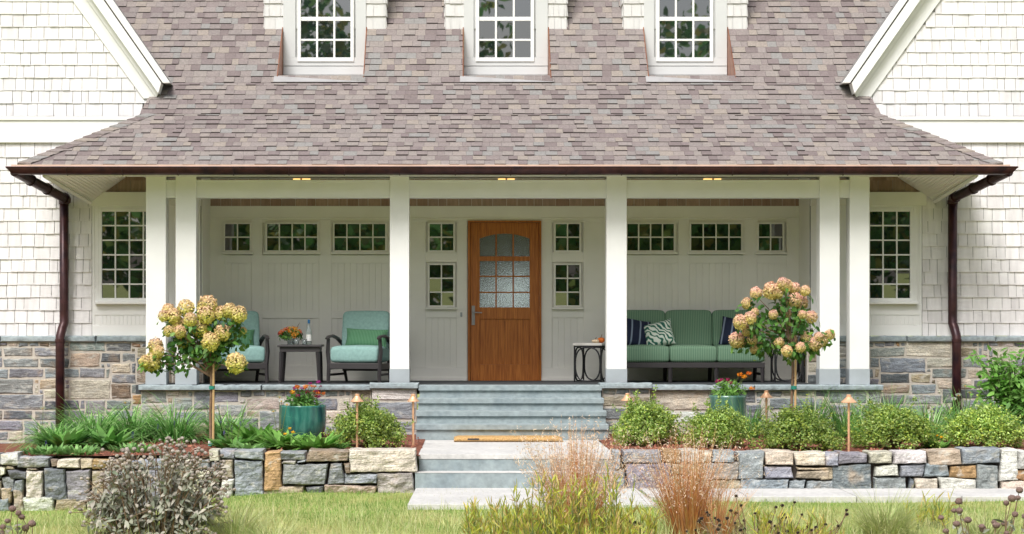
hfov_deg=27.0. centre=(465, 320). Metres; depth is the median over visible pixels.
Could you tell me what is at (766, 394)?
path light
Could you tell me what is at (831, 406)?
daisy plant
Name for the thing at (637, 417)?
boxwood shrub
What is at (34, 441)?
ornamental grass
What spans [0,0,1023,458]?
house
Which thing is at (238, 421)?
ornamental grass
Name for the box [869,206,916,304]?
window
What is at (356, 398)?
path light
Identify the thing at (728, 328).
throw pillow
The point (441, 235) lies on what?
window
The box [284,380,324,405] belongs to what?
potted flowers
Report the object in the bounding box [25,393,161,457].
ornamental grass
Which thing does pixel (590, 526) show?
ornamental grass
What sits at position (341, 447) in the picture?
leafy perennial
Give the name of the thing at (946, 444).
leafy perennial
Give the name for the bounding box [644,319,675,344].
throw pillow
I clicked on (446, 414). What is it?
entry stairs
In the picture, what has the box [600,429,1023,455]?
garden bed
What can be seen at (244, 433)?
leafy perennial
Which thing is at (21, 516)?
coneflower plant
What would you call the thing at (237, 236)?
window
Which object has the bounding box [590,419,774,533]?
bronze grass
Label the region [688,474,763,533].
bronze grass
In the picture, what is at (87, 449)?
ground cover
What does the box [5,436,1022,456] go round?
bark mulch
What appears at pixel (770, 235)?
window
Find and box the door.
[470,223,538,380]
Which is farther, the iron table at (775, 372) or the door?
the door
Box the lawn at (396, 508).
[0,394,1023,533]
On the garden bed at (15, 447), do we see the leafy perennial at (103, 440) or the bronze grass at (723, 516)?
the leafy perennial at (103, 440)
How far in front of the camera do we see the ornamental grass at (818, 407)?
27.09 m
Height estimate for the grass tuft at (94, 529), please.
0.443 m
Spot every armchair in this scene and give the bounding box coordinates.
[210,311,269,382]
[325,311,389,382]
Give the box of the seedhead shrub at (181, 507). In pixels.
[68,436,235,533]
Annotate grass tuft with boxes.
[50,503,137,533]
[195,492,290,533]
[224,512,310,533]
[337,515,410,533]
[831,478,940,533]
[941,502,1022,533]
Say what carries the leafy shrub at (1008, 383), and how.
on the garden bed at (748, 448)
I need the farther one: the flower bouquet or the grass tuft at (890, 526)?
the flower bouquet
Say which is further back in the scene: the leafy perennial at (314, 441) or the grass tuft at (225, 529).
the leafy perennial at (314, 441)
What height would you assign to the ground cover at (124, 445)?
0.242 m
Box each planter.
[280,404,325,436]
[709,395,745,416]
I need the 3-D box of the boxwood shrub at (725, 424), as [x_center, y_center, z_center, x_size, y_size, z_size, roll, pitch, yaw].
[3.019,1.206,25.213,0.965,0.658,1.111,0,0,0]
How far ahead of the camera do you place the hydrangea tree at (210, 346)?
25.07 m
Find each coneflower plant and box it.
[0,505,35,533]
[938,486,1023,533]
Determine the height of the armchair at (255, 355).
0.986 m
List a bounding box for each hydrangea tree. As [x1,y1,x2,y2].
[137,295,250,446]
[728,277,835,410]
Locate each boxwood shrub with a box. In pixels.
[321,394,413,448]
[609,385,686,445]
[679,394,758,447]
[746,393,846,450]
[841,396,943,449]
[932,394,1023,447]
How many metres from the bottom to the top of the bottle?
0.340 m
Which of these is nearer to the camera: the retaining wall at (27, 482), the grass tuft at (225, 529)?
the grass tuft at (225, 529)
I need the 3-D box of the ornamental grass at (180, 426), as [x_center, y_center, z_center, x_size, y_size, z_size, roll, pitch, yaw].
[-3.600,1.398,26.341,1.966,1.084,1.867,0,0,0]
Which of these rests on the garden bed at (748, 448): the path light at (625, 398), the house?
the path light at (625, 398)
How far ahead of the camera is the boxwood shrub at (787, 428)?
24.51 m
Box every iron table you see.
[573,343,604,381]
[770,344,803,381]
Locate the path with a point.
(429, 496)
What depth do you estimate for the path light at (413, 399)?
25.37 m
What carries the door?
in the house
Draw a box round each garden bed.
[0,434,424,455]
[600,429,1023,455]
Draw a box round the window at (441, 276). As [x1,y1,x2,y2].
[426,263,456,308]
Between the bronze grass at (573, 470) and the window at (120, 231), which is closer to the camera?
the bronze grass at (573, 470)
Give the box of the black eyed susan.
[629,494,848,533]
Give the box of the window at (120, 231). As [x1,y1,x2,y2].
[95,206,145,304]
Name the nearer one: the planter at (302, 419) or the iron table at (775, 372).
the planter at (302, 419)
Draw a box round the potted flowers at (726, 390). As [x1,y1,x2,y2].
[710,371,754,395]
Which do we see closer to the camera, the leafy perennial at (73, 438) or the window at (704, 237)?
the leafy perennial at (73, 438)
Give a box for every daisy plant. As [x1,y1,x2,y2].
[271,395,289,432]
[830,404,858,426]
[951,384,980,414]
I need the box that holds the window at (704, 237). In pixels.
[687,222,744,253]
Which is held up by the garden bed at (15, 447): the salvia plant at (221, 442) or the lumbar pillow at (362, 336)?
the salvia plant at (221, 442)
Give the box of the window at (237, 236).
[221,222,253,253]
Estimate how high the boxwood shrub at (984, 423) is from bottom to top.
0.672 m
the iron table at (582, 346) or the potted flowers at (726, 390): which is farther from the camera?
the iron table at (582, 346)
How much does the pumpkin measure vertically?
0.118 m
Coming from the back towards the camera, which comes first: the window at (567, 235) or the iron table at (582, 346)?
the window at (567, 235)
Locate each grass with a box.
[0,414,102,457]
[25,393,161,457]
[67,395,193,458]
[111,391,232,457]
[188,398,290,440]
[506,460,642,533]
[509,415,650,533]
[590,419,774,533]
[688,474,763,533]
[721,391,782,438]
[770,390,846,429]
[805,385,876,436]
[831,401,896,437]
[835,381,935,435]
[894,395,965,440]
[922,380,1005,434]
[951,396,1023,439]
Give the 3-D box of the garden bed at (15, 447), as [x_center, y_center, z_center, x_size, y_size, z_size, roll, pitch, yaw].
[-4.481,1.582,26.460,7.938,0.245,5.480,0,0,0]
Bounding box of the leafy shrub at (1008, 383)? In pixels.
[964,343,1023,428]
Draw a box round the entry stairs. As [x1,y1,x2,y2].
[415,385,624,488]
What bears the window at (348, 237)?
in the house
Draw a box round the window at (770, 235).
[755,222,786,253]
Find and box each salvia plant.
[156,419,194,442]
[204,420,259,448]
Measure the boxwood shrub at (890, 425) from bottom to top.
0.653 m
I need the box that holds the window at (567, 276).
[552,263,582,308]
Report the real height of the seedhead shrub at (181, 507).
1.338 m
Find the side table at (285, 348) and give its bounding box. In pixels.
[277,344,323,382]
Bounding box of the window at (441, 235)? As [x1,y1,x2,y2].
[428,222,454,251]
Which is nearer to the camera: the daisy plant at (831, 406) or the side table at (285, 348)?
the daisy plant at (831, 406)
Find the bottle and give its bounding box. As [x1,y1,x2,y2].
[306,320,311,344]
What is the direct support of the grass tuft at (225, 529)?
on the lawn at (396, 508)
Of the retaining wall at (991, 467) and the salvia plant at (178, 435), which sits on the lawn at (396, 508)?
the retaining wall at (991, 467)
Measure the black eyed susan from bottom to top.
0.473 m
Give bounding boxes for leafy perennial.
[24,427,104,447]
[81,423,141,449]
[222,420,301,444]
[226,440,270,448]
[248,427,315,450]
[281,430,352,451]
[336,441,350,448]
[923,435,952,448]
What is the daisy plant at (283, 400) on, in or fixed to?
on the garden bed at (15, 447)
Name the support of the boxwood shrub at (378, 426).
on the garden bed at (15, 447)
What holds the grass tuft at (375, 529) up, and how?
on the lawn at (396, 508)
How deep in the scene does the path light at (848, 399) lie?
24.34 m
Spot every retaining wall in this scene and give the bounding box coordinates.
[0,447,417,510]
[610,446,1023,489]
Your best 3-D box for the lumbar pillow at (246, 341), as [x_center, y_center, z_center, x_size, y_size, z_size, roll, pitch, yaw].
[-3.190,0.245,29.180,0.600,0.270,0.155,2,-16,-13]
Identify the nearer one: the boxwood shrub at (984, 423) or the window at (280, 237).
the boxwood shrub at (984, 423)
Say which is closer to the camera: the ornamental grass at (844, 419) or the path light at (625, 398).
the path light at (625, 398)
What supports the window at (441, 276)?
in the house
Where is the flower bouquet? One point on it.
(288, 336)
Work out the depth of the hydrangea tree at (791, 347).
26.15 m
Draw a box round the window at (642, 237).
[627,222,677,253]
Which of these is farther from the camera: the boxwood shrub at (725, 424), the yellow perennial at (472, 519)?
the boxwood shrub at (725, 424)
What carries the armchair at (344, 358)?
on the house
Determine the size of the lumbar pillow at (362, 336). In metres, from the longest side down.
0.600 x 0.270 x 0.155 m
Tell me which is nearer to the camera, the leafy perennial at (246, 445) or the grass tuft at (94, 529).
the grass tuft at (94, 529)
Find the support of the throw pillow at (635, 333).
on the sofa
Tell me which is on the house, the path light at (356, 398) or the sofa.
the sofa
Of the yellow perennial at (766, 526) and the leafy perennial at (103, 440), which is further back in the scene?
the leafy perennial at (103, 440)
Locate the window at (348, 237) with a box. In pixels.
[331,222,388,253]
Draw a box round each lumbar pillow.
[225,330,253,344]
[345,328,387,348]
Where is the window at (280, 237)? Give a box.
[263,222,320,253]
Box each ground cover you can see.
[21,441,70,454]
[50,443,101,455]
[106,431,157,452]
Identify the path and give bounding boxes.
[408,488,1023,509]
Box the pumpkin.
[598,335,604,342]
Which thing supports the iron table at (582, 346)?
on the house
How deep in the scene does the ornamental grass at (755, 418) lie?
26.82 m
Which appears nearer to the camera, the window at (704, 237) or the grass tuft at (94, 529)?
the grass tuft at (94, 529)
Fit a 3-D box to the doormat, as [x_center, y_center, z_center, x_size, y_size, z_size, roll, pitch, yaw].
[0.521,1.464,26.500,1.337,0.060,0.606,0,0,0]
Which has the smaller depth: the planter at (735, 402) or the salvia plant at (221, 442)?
the salvia plant at (221, 442)
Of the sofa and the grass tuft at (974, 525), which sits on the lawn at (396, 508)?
the grass tuft at (974, 525)
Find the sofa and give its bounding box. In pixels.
[627,310,764,381]
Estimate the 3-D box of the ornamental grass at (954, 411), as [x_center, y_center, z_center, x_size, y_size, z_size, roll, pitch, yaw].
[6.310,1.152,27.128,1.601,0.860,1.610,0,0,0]
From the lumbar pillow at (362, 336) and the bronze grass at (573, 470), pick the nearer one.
the bronze grass at (573, 470)
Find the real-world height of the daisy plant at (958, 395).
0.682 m
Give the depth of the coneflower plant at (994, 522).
17.87 m
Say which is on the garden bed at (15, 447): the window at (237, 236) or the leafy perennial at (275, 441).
the leafy perennial at (275, 441)
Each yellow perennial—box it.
[460,495,531,533]
[597,502,664,533]
[746,504,844,533]
[903,489,957,529]
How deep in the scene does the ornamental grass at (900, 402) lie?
26.99 m
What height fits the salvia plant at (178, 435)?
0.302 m
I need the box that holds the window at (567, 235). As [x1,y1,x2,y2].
[554,222,580,251]
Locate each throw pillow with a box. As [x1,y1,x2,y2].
[627,318,650,344]
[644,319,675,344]
[718,316,747,344]
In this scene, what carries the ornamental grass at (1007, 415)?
on the garden bed at (748, 448)
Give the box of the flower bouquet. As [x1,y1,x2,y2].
[278,324,302,344]
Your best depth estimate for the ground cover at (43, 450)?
23.82 m
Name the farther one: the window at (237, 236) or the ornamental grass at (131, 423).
the window at (237, 236)
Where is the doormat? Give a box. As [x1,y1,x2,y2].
[454,435,562,441]
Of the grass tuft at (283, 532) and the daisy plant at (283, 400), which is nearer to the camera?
the grass tuft at (283, 532)
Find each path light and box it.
[350,394,363,446]
[407,394,418,446]
[621,393,633,412]
[760,390,772,428]
[841,394,856,450]
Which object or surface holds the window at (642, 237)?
in the house
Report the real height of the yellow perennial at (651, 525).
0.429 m
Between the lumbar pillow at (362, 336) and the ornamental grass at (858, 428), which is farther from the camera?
the lumbar pillow at (362, 336)
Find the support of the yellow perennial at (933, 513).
on the lawn at (396, 508)

